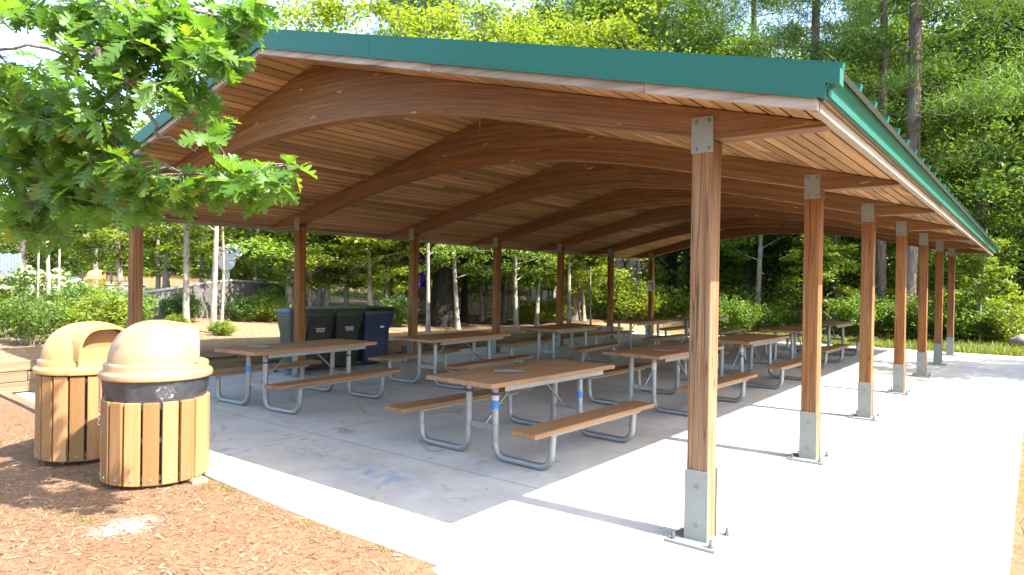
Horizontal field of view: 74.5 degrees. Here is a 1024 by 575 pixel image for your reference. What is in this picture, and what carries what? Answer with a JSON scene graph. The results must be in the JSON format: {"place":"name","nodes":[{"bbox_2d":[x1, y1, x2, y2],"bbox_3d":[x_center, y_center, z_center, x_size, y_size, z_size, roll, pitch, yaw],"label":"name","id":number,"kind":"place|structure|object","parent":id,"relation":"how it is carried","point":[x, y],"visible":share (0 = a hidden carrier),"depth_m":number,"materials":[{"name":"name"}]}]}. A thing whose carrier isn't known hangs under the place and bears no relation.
{"place":"outdoors","nodes":[
{"label":"outdoors","id":0,"kind":"place"},
{"bbox_2d":[0,0,998,193],"label":"sky","id":1,"kind":"structure","parent":0,"point":[8,38],"materials":[{"name":"white"}]},
{"bbox_2d":[0,214,1023,574],"bbox_3d":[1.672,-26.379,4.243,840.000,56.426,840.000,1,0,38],"label":"ground","id":2,"kind":"structure","parent":0,"point":[242,518],"depth_m":4.52,"materials":[{"name":"brown soil"}]},
{"bbox_2d":[0,253,22,278],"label":"board fence","id":3,"kind":"object","parent":2,"relation":"on","point":[9,261],"visible":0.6,"depth_m":37.98,"materials":[{"name":"white wood"}]},
{"bbox_2d":[0,267,63,321],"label":"shrub","id":4,"kind":"object","parent":2,"relation":"on","point":[10,279],"visible":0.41,"depth_m":14.84,"materials":[{"name":"green plant"}]},
{"bbox_2d":[0,284,79,345],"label":"shrub","id":5,"kind":"object","parent":2,"relation":"on","point":[33,324],"visible":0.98,"depth_m":11.19,"materials":[{"name":"green plant"}]},
{"bbox_2d":[0,263,83,294],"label":"shrub","id":6,"kind":"object","parent":2,"relation":"on","point":[62,272],"visible":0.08,"depth_m":17.80,"materials":[{"name":"green plant"}]},
{"bbox_2d":[0,153,108,300],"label":"young tree","id":7,"kind":"object","parent":2,"relation":"on","point":[80,231],"visible":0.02,"depth_m":13.49,"materials":[{"name":"green plant"}]},
{"bbox_2d":[29,283,91,328],"bbox_3d":[-9.027,0.426,13.540,1.380,1.026,1.412,1,0,-30],"label":"shrub","id":8,"kind":"object","parent":2,"relation":"on","point":[68,296],"visible":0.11,"depth_m":13.41,"materials":[{"name":"green plant"}]},
{"bbox_2d":[32,321,123,463],"bbox_3d":[-4.105,1.001,6.489,0.856,1.355,0.856,1,0,38],"label":"trash can","id":9,"kind":"object","parent":2,"relation":"on","point":[67,368],"visible":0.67,"depth_m":6.14,"materials":[{"name":"wood"}]},
{"bbox_2d":[39,282,127,334],"bbox_3d":[-7.911,0.480,12.620,1.620,1.180,1.689,1,0,13],"label":"shrub","id":10,"kind":"object","parent":2,"relation":"on","point":[110,313],"visible":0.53,"depth_m":12.44,"materials":[{"name":"green plant"}]},
{"bbox_2d":[0,393,207,484],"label":"timber edging","id":11,"kind":"object","parent":2,"relation":"on","point":[30,406],"visible":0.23,"depth_m":8.63,"materials":[{"name":"brown wood"}]},
{"bbox_2d":[20,114,206,291],"bbox_3d":[-12.737,-2.681,21.941,6.031,6.991,5.674,1,0,11],"label":"broadleaf tree","id":12,"kind":"object","parent":2,"relation":"on","point":[115,235],"visible":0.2,"depth_m":22.02,"materials":[{"name":"green plant"}]},
{"bbox_2d":[70,280,159,328],"bbox_3d":[-8.001,0.433,13.642,1.647,1.167,1.595,1,0,-22],"label":"shrub","id":13,"kind":"object","parent":2,"relation":"on","point":[147,311],"visible":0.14,"depth_m":13.49,"materials":[{"name":"green plant"}]},
{"bbox_2d":[82,221,211,288],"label":"young tree","id":14,"kind":"object","parent":2,"relation":"on","point":[158,245],"visible":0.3,"depth_m":23.79,"materials":[{"name":"green plant"}]},
{"bbox_2d":[97,320,212,486],"bbox_3d":[-2.972,0.961,5.632,0.856,1.380,0.856,1,0,38],"label":"trash can","id":15,"kind":"object","parent":2,"relation":"on","point":[153,377],"visible":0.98,"depth_m":5.32,"materials":[{"name":"wood"}]},
{"bbox_2d":[106,114,206,287],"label":"broadleaf tree","id":16,"kind":"object","parent":2,"relation":"on","point":[166,281],"visible":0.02,"depth_m":33.89,"materials":[{"name":"green plant"}]},
{"bbox_2d":[0,0,317,258],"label":"oak tree","id":17,"kind":"object","parent":2,"relation":"on","point":[162,34],"visible":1,"depth_m":4.01,"materials":[{"name":"green plant"}]},
{"bbox_2d":[135,64,226,323],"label":"young tree","id":18,"kind":"object","parent":2,"relation":"on","point":[186,300],"visible":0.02,"depth_m":16.26,"materials":[{"name":"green plant"}]},
{"bbox_2d":[157,287,210,319],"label":"shrub","id":19,"kind":"object","parent":2,"relation":"on","point":[168,306],"visible":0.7,"depth_m":16.71,"materials":[{"name":"green plant"}]},
{"bbox_2d":[161,91,218,332],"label":"young tree","id":20,"kind":"object","parent":2,"relation":"on","point":[213,308],"visible":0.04,"depth_m":15.15,"materials":[{"name":"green plant"}]},
{"bbox_2d":[143,222,247,281],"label":"young tree","id":21,"kind":"object","parent":2,"relation":"on","point":[201,272],"visible":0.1,"depth_m":25.91,"materials":[{"name":"green plant"}]},
{"bbox_2d":[113,279,285,319],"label":"curved wall","id":22,"kind":"structure","parent":2,"relation":"on","point":[246,288],"depth_m":18.99,"materials":[{"name":"grey stone"}]},
{"bbox_2d":[206,319,241,335],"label":"shrub","id":23,"kind":"object","parent":2,"relation":"on","point":[221,328],"visible":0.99,"depth_m":14.53,"materials":[{"name":"green plant"}]},
{"bbox_2d":[218,244,241,279],"bbox_3d":[-9.897,-0.314,23.559,0.857,2.439,0.168,1,0,-23],"label":"playground panel","id":24,"kind":"object","parent":2,"relation":"on","point":[230,254],"visible":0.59,"depth_m":23.50,"materials":[{"name":"grey plastic"}]},
{"bbox_2d":[183,228,281,282],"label":"broadleaf tree","id":25,"kind":"object","parent":2,"relation":"on","point":[238,276],"visible":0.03,"depth_m":30.70,"materials":[{"name":"green plant"}]},
{"bbox_2d":[219,293,260,322],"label":"shrub","id":26,"kind":"object","parent":2,"relation":"on","point":[241,310],"visible":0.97,"depth_m":18.25,"materials":[{"name":"green plant"}]},
{"bbox_2d":[211,226,317,280],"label":"young tree","id":27,"kind":"object","parent":2,"relation":"on","point":[255,272],"visible":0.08,"depth_m":26.97,"materials":[{"name":"green plant"}]},
{"bbox_2d":[116,222,420,306],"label":"broadleaf tree","id":28,"kind":"object","parent":2,"relation":"on","point":[286,248],"visible":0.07,"depth_m":18.73,"materials":[{"name":"green plant"}]},
{"bbox_2d":[247,291,289,321],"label":"shrub","id":29,"kind":"object","parent":2,"relation":"on","point":[266,312],"visible":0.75,"depth_m":19.04,"materials":[{"name":"green plant"}]},
{"bbox_2d":[257,282,312,317],"bbox_3d":[-6.942,0.371,20.460,1.739,1.232,1.683,1,0,-28],"label":"shrub","id":30,"kind":"object","parent":2,"relation":"on","point":[276,295],"visible":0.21,"depth_m":20.20,"materials":[{"name":"green plant"}]},
{"bbox_2d":[196,0,382,306],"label":"broadleaf tree","id":31,"kind":"object","parent":2,"relation":"on","point":[331,9],"visible":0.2,"depth_m":25.54,"materials":[{"name":"green plant"}]},
{"bbox_2d":[0,326,628,393],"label":"retaining wall","id":32,"kind":"structure","parent":2,"relation":"on","point":[15,376],"depth_m":11.98,"materials":[{"name":"beige stone"}]},
{"bbox_2d":[229,231,400,305],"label":"broadleaf tree","id":33,"kind":"object","parent":2,"relation":"on","point":[348,252],"visible":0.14,"depth_m":20.66,"materials":[{"name":"green plant"}]},
{"bbox_2d":[273,231,359,305],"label":"young tree","id":34,"kind":"object","parent":2,"relation":"on","point":[333,273],"visible":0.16,"depth_m":20.16,"materials":[{"name":"green plant"}]},
{"bbox_2d":[313,237,406,305],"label":"young tree","id":35,"kind":"object","parent":2,"relation":"on","point":[348,284],"visible":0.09,"depth_m":21.95,"materials":[{"name":"green plant"}]},
{"bbox_2d":[274,236,458,304],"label":"broadleaf tree","id":36,"kind":"object","parent":2,"relation":"on","point":[369,263],"visible":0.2,"depth_m":19.34,"materials":[{"name":"green plant"}]},
{"bbox_2d":[342,239,423,302],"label":"young tree","id":37,"kind":"object","parent":2,"relation":"on","point":[397,272],"visible":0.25,"depth_m":19.98,"materials":[{"name":"green plant"}]},
{"bbox_2d":[377,291,421,326],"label":"shrub","id":38,"kind":"object","parent":2,"relation":"on","point":[400,314],"visible":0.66,"depth_m":18.72,"materials":[{"name":"green plant"}]},
{"bbox_2d":[351,0,502,302],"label":"broadleaf tree","id":39,"kind":"object","parent":2,"relation":"on","point":[406,17],"visible":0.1,"depth_m":22.50,"materials":[{"name":"green plant"}]},
{"bbox_2d":[351,0,536,42],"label":"broadleaf tree","id":40,"kind":"object","parent":2,"relation":"on","point":[479,14],"visible":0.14,"depth_m":28.17,"materials":[{"name":"green plant"}]},
{"bbox_2d":[425,243,467,334],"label":"broadleaf tree","id":41,"kind":"object","parent":2,"relation":"on","point":[441,248],"visible":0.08,"depth_m":17.48,"materials":[{"name":"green plant"}]},
{"bbox_2d":[425,33,499,327],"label":"broadleaf tree","id":42,"kind":"object","parent":2,"relation":"on","point":[442,313],"visible":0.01,"depth_m":20.63,"materials":[{"name":"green plant"}]},
{"bbox_2d":[398,287,530,314],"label":"stone wall","id":43,"kind":"structure","parent":2,"relation":"on","point":[473,304],"depth_m":27.17,"materials":[{"name":"grey stone"}]},
{"bbox_2d":[400,242,536,329],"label":"broadleaf tree","id":44,"kind":"object","parent":2,"relation":"on","point":[471,265],"visible":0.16,"depth_m":19.91,"materials":[{"name":"green plant"}]},
{"bbox_2d":[430,243,524,322],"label":"broadleaf tree","id":45,"kind":"object","parent":2,"relation":"on","point":[464,316],"visible":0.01,"depth_m":22.91,"materials":[{"name":"green plant"}]},
{"bbox_2d":[418,250,549,321],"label":"broadleaf tree","id":46,"kind":"object","parent":2,"relation":"on","point":[481,313],"visible":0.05,"depth_m":23.72,"materials":[{"name":"green plant"}]},
{"bbox_2d":[421,0,590,318],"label":"broadleaf tree","id":47,"kind":"object","parent":2,"relation":"on","point":[532,30],"visible":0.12,"depth_m":25.24,"materials":[{"name":"green plant"}]},
{"bbox_2d":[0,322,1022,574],"bbox_3d":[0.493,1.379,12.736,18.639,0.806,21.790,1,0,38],"label":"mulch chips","id":48,"kind":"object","parent":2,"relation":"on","point":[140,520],"visible":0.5,"depth_m":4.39,"materials":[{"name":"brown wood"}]},
{"bbox_2d":[0,1,1023,306],"bbox_3d":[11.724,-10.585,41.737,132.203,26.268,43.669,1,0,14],"label":"woods","id":49,"kind":"object","parent":2,"relation":"on","point":[32,261],"visible":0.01,"depth_m":49.69,"materials":[{"name":"green plant"}]},
{"bbox_2d":[484,257,549,321],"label":"young tree","id":50,"kind":"object","parent":2,"relation":"on","point":[506,293],"visible":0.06,"depth_m":23.94,"materials":[{"name":"green plant"}]},
{"bbox_2d":[508,295,551,323],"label":"shrub","id":51,"kind":"object","parent":2,"relation":"on","point":[526,311],"visible":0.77,"depth_m":23.29,"materials":[{"name":"green plant"}]},
{"bbox_2d":[449,248,611,327],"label":"broadleaf tree","id":52,"kind":"object","parent":2,"relation":"on","point":[526,277],"visible":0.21,"depth_m":20.73,"materials":[{"name":"green plant"}]},
{"bbox_2d":[467,248,601,326],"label":"broadleaf tree","id":53,"kind":"object","parent":2,"relation":"on","point":[537,288],"visible":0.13,"depth_m":22.00,"materials":[{"name":"green plant"}]},
{"bbox_2d":[470,0,633,286],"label":"broadleaf tree","id":54,"kind":"object","parent":2,"relation":"on","point":[541,6],"visible":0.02,"depth_m":30.52,"materials":[{"name":"green plant"}]},
{"bbox_2d":[488,253,617,299],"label":"broadleaf tree","id":55,"kind":"object","parent":2,"relation":"on","point":[554,271],"visible":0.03,"depth_m":23.84,"materials":[{"name":"green plant"}]},
{"bbox_2d":[566,256,598,323],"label":"broadleaf tree","id":56,"kind":"object","parent":2,"relation":"on","point":[569,319],"visible":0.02,"depth_m":22.25,"materials":[{"name":"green plant"}]},
{"bbox_2d":[542,256,647,320],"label":"broadleaf tree","id":57,"kind":"object","parent":2,"relation":"on","point":[604,272],"visible":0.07,"depth_m":24.90,"materials":[{"name":"green plant"}]},
{"bbox_2d":[537,0,697,320],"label":"broadleaf tree","id":58,"kind":"object","parent":2,"relation":"on","point":[590,30],"visible":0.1,"depth_m":24.23,"materials":[{"name":"green plant"}]},
{"bbox_2d":[587,270,667,319],"bbox_3d":[4.767,0.304,27.448,3.240,2.360,3.378,1,0,17],"label":"shrub","id":59,"kind":"object","parent":2,"relation":"on","point":[626,305],"visible":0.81,"depth_m":26.90,"materials":[{"name":"green plant"}]},
{"bbox_2d":[524,0,733,292],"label":"broadleaf tree","id":60,"kind":"object","parent":2,"relation":"on","point":[628,264],"visible":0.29,"depth_m":28.47,"materials":[{"name":"green plant"}]},
{"bbox_2d":[525,0,747,286],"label":"broadleaf tree","id":61,"kind":"object","parent":2,"relation":"on","point":[618,264],"visible":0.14,"depth_m":29.36,"materials":[{"name":"green plant"}]},
{"bbox_2d":[633,278,679,318],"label":"shrub","id":62,"kind":"object","parent":2,"relation":"on","point":[668,304],"visible":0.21,"depth_m":28.08,"materials":[{"name":"green plant"}]},
{"bbox_2d":[306,247,1023,345],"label":"undergrowth","id":63,"kind":"object","parent":2,"relation":"on","point":[784,303],"visible":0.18,"depth_m":29.27,"materials":[{"name":"green plant"}]},
{"bbox_2d":[640,52,758,313],"bbox_3d":[7.547,-4.816,32.486,8.764,12.565,10.387,1,0,-11],"label":"broadleaf tree","id":64,"kind":"object","parent":2,"relation":"on","point":[673,264],"visible":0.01,"depth_m":32.80,"materials":[{"name":"green plant"}]},
{"bbox_2d":[667,0,740,305],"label":"pine tree","id":65,"kind":"object","parent":2,"relation":"on","point":[706,17],"visible":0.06,"depth_m":38.21,"materials":[{"name":"green plant"}]},
{"bbox_2d":[644,8,800,257],"bbox_3d":[9.316,-6.341,33.788,10.681,15.806,12.144,1,0,-43],"label":"broadleaf tree","id":66,"kind":"object","parent":2,"relation":"on","point":[722,38],"visible":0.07,"depth_m":32.01,"materials":[{"name":"green plant"}]},
{"bbox_2d":[670,235,799,315],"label":"broadleaf tree","id":67,"kind":"object","parent":2,"relation":"on","point":[731,262],"visible":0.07,"depth_m":31.05,"materials":[{"name":"green plant"}]},
{"bbox_2d":[718,294,766,334],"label":"shrub","id":68,"kind":"object","parent":2,"relation":"on","point":[741,317],"visible":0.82,"depth_m":23.66,"materials":[{"name":"green plant"}]},
{"bbox_2d":[720,234,801,309],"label":"broadleaf tree","id":69,"kind":"object","parent":2,"relation":"on","point":[739,253],"visible":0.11,"depth_m":27.37,"materials":[{"name":"green plant"}]},
{"bbox_2d":[740,299,782,330],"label":"shrub","id":70,"kind":"object","parent":2,"relation":"on","point":[766,319],"visible":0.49,"depth_m":24.68,"materials":[{"name":"green plant"}]},
{"bbox_2d":[696,0,836,300],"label":"pine tree","id":71,"kind":"object","parent":2,"relation":"on","point":[748,268],"visible":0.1,"depth_m":31.92,"materials":[{"name":"green plant"}]},
{"bbox_2d":[719,39,844,317],"bbox_3d":[11.161,-4.582,30.398,10.387,12.565,8.764,1,0,-2],"label":"broadleaf tree","id":72,"kind":"object","parent":2,"relation":"on","point":[770,258],"visible":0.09,"depth_m":29.76,"materials":[{"name":"green plant"}]},
{"bbox_2d":[778,234,860,332],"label":"broadleaf tree","id":73,"kind":"object","parent":2,"relation":"on","point":[829,272],"visible":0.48,"depth_m":23.93,"materials":[{"name":"green plant"}]},
{"bbox_2d":[703,0,953,108],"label":"pine tree","id":74,"kind":"object","parent":2,"relation":"on","point":[814,21],"visible":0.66,"depth_m":25.39,"materials":[{"name":"green plant"}]},
{"bbox_2d":[723,18,969,310],"bbox_3d":[15.757,-5.717,33.818,11.985,14.962,13.641,1,0,-17],"label":"broadleaf tree","id":75,"kind":"object","parent":2,"relation":"on","point":[780,268],"visible":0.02,"depth_m":32.05,"materials":[{"name":"green plant"}]},
{"bbox_2d":[770,76,944,320],"bbox_3d":[13.192,-3.388,27.251,7.920,10.309,6.966,1,0,0],"label":"broadleaf tree","id":76,"kind":"object","parent":2,"relation":"on","point":[836,241],"visible":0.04,"depth_m":26.42,"materials":[{"name":"green plant"}]},
{"bbox_2d":[822,289,894,338],"bbox_3d":[11.999,0.903,22.932,2.562,1.815,2.481,1,0,-20],"label":"shrub","id":77,"kind":"object","parent":2,"relation":"on","point":[849,311],"visible":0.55,"depth_m":22.62,"materials":[{"name":"green plant"}]},
{"bbox_2d":[796,48,976,302],"bbox_3d":[16.916,-4.581,32.042,10.388,12.660,9.127,1,0,1],"label":"broadleaf tree","id":78,"kind":"object","parent":2,"relation":"on","point":[857,276],"visible":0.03,"depth_m":30.81,"materials":[{"name":"green plant"}]},
{"bbox_2d":[789,0,1023,334],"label":"pine tree","id":79,"kind":"object","parent":2,"relation":"on","point":[988,96],"visible":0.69,"depth_m":23.29,"materials":[{"name":"green plant"}]},
{"bbox_2d":[793,0,1023,332],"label":"pine tree","id":80,"kind":"object","parent":2,"relation":"on","point":[880,253],"visible":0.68,"depth_m":24.84,"materials":[{"name":"green plant"}]},
{"bbox_2d":[876,294,946,340],"bbox_3d":[13.133,0.975,21.951,2.380,1.685,2.304,1,0,-29],"label":"shrub","id":81,"kind":"object","parent":2,"relation":"on","point":[912,326],"visible":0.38,"depth_m":21.63,"materials":[{"name":"green plant"}]},
{"bbox_2d":[841,125,1009,304],"bbox_3d":[18.564,-2.858,31.130,9.234,9.207,8.113,1,0,-41],"label":"broadleaf tree","id":82,"kind":"object","parent":2,"relation":"on","point":[892,265],"visible":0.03,"depth_m":30.02,"materials":[{"name":"green plant"}]},
{"bbox_2d":[859,26,1023,308],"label":"broadleaf tree","id":83,"kind":"object","parent":2,"relation":"on","point":[978,210],"visible":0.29,"depth_m":23.67,"materials":[{"name":"green plant"}]},
{"bbox_2d":[869,9,1023,276],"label":"broadleaf tree","id":84,"kind":"object","parent":2,"relation":"on","point":[928,35],"visible":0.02,"depth_m":34.42,"materials":[{"name":"green plant"}]},
{"bbox_2d":[874,0,1023,303],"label":"broadleaf tree","id":85,"kind":"object","parent":2,"relation":"on","point":[930,46],"visible":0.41,"depth_m":24.14,"materials":[{"name":"green plant"}]},
{"bbox_2d":[913,284,1005,342],"bbox_3d":[14.056,0.867,21.225,2.658,1.945,2.746,1,0,42],"label":"shrub","id":86,"kind":"object","parent":2,"relation":"on","point":[961,315],"visible":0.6,"depth_m":20.75,"materials":[{"name":"green plant"}]},
{"bbox_2d":[907,0,1023,279],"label":"pine tree","id":87,"kind":"object","parent":2,"relation":"on","point":[1003,30],"visible":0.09,"depth_m":33.89,"materials":[{"name":"green plant"}]},
{"bbox_2d":[955,229,1023,344],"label":"young tree","id":88,"kind":"object","parent":2,"relation":"on","point":[982,262],"visible":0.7,"depth_m":20.28,"materials":[{"name":"green plant"}]},
{"bbox_2d":[963,306,1023,345],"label":"shrub","id":89,"kind":"object","parent":2,"relation":"on","point":[1006,329],"visible":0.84,"depth_m":20.23,"materials":[{"name":"green plant"}]},
{"bbox_2d":[0,326,1023,554],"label":"grass","id":90,"kind":"structure","parent":0,"point":[961,347],"depth_m":18.81,"materials":[{"name":"green plant"}]},
{"bbox_2d":[16,332,1023,574],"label":"pavement","id":91,"kind":"structure","parent":0,"point":[347,462],"depth_m":5.98,"materials":[{"name":"concrete"}]},
{"bbox_2d":[270,307,309,371],"bbox_3d":[-3.983,0.941,12.105,0.657,1.165,0.430,1,0,42],"label":"wheeled bin","id":92,"kind":"object","parent":91,"relation":"on","point":[285,316],"visible":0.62,"depth_m":11.90,"materials":[{"name":"grey plastic"}]},
{"bbox_2d":[210,339,400,414],"bbox_3d":[-2.921,1.173,9.229,1.895,0.772,2.140,1,0,33],"label":"picnic table","id":93,"kind":"object","parent":91,"relation":"on","point":[288,349],"visible":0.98,"depth_m":8.98,"materials":[{"name":"wood"}]},
{"bbox_2d":[305,306,336,368],"bbox_3d":[-3.751,0.942,12.532,0.688,1.165,0.882,1,0,-44],"label":"wheeled bin","id":94,"kind":"object","parent":91,"relation":"on","point":[321,321],"visible":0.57,"depth_m":12.28,"materials":[{"name":"green plastic"}]},
{"bbox_2d":[322,306,364,364],"bbox_3d":[-3.345,0.945,13.053,0.688,1.165,0.882,1,0,-44],"label":"wheeled bin","id":95,"kind":"object","parent":91,"relation":"on","point":[348,322],"visible":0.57,"depth_m":12.77,"materials":[{"name":"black plastic"}]},
{"bbox_2d":[354,305,394,362],"bbox_3d":[-2.889,0.950,13.572,0.753,1.165,0.882,1,0,-44],"label":"wheeled bin","id":96,"kind":"object","parent":91,"relation":"on","point":[376,323],"visible":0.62,"depth_m":13.29,"materials":[{"name":"blue plastic"}]},
{"bbox_2d":[368,331,533,389],"bbox_3d":[-0.977,1.191,11.352,1.895,0.772,2.140,1,0,35],"label":"picnic table","id":97,"kind":"object","parent":91,"relation":"on","point":[466,337],"visible":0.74,"depth_m":11.02,"materials":[{"name":"wood"}]},
{"bbox_2d":[385,359,654,470],"bbox_3d":[0.138,1.234,6.947,1.895,0.772,2.140,1,0,40],"label":"picnic table","id":98,"kind":"object","parent":91,"relation":"on","point":[503,385],"visible":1,"depth_m":6.64,"materials":[{"name":"wood"}]},
{"bbox_2d":[59,29,998,553],"bbox_3d":[2.939,-0.414,13.340,10.230,4.067,17.558,1,0,38],"label":"picnic shelter","id":99,"kind":"object","parent":91,"relation":"on","point":[585,151],"visible":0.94,"depth_m":7.32,"materials":[{"name":"brown wood"}]},
{"bbox_2d":[496,324,622,362],"bbox_3d":[1.054,1.206,14.169,1.895,0.772,2.140,1,0,33],"label":"picnic table","id":100,"kind":"object","parent":91,"relation":"on","point":[570,329],"visible":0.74,"depth_m":13.96,"materials":[{"name":"wood"}]},
{"bbox_2d":[587,318,688,350],"bbox_3d":[3.225,1.223,17.206,1.895,0.772,2.140,1,0,40],"label":"picnic table","id":101,"kind":"object","parent":91,"relation":"on","point":[645,322],"visible":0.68,"depth_m":16.95,"materials":[{"name":"wood"}]},
{"bbox_2d":[583,343,757,416],"bbox_3d":[2.165,1.251,9.500,1.895,0.772,2.140,1,0,39],"label":"picnic table","id":102,"kind":"object","parent":91,"relation":"on","point":[677,355],"visible":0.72,"depth_m":9.21,"materials":[{"name":"wood"}]},
{"bbox_2d":[656,316,745,345],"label":"picnic table","id":103,"kind":"object","parent":91,"relation":"on","point":[720,332],"visible":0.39,"depth_m":19.64,"materials":[{"name":"wood"}]},
{"bbox_2d":[675,333,801,388],"bbox_3d":[4.144,1.268,11.926,1.895,0.772,2.140,1,0,39],"label":"picnic table","id":104,"kind":"object","parent":91,"relation":"on","point":[750,339],"visible":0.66,"depth_m":11.50,"materials":[{"name":"wood"}]},
{"bbox_2d":[733,325,849,367],"bbox_3d":[6.192,1.283,14.831,1.895,0.772,2.140,1,0,38],"label":"picnic table","id":105,"kind":"object","parent":91,"relation":"on","point":[793,331],"visible":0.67,"depth_m":14.42,"materials":[{"name":"wood"}]},
{"bbox_2d":[786,320,876,355],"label":"picnic table","id":106,"kind":"object","parent":91,"relation":"on","point":[838,324],"visible":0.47,"depth_m":17.23,"materials":[{"name":"wood"}]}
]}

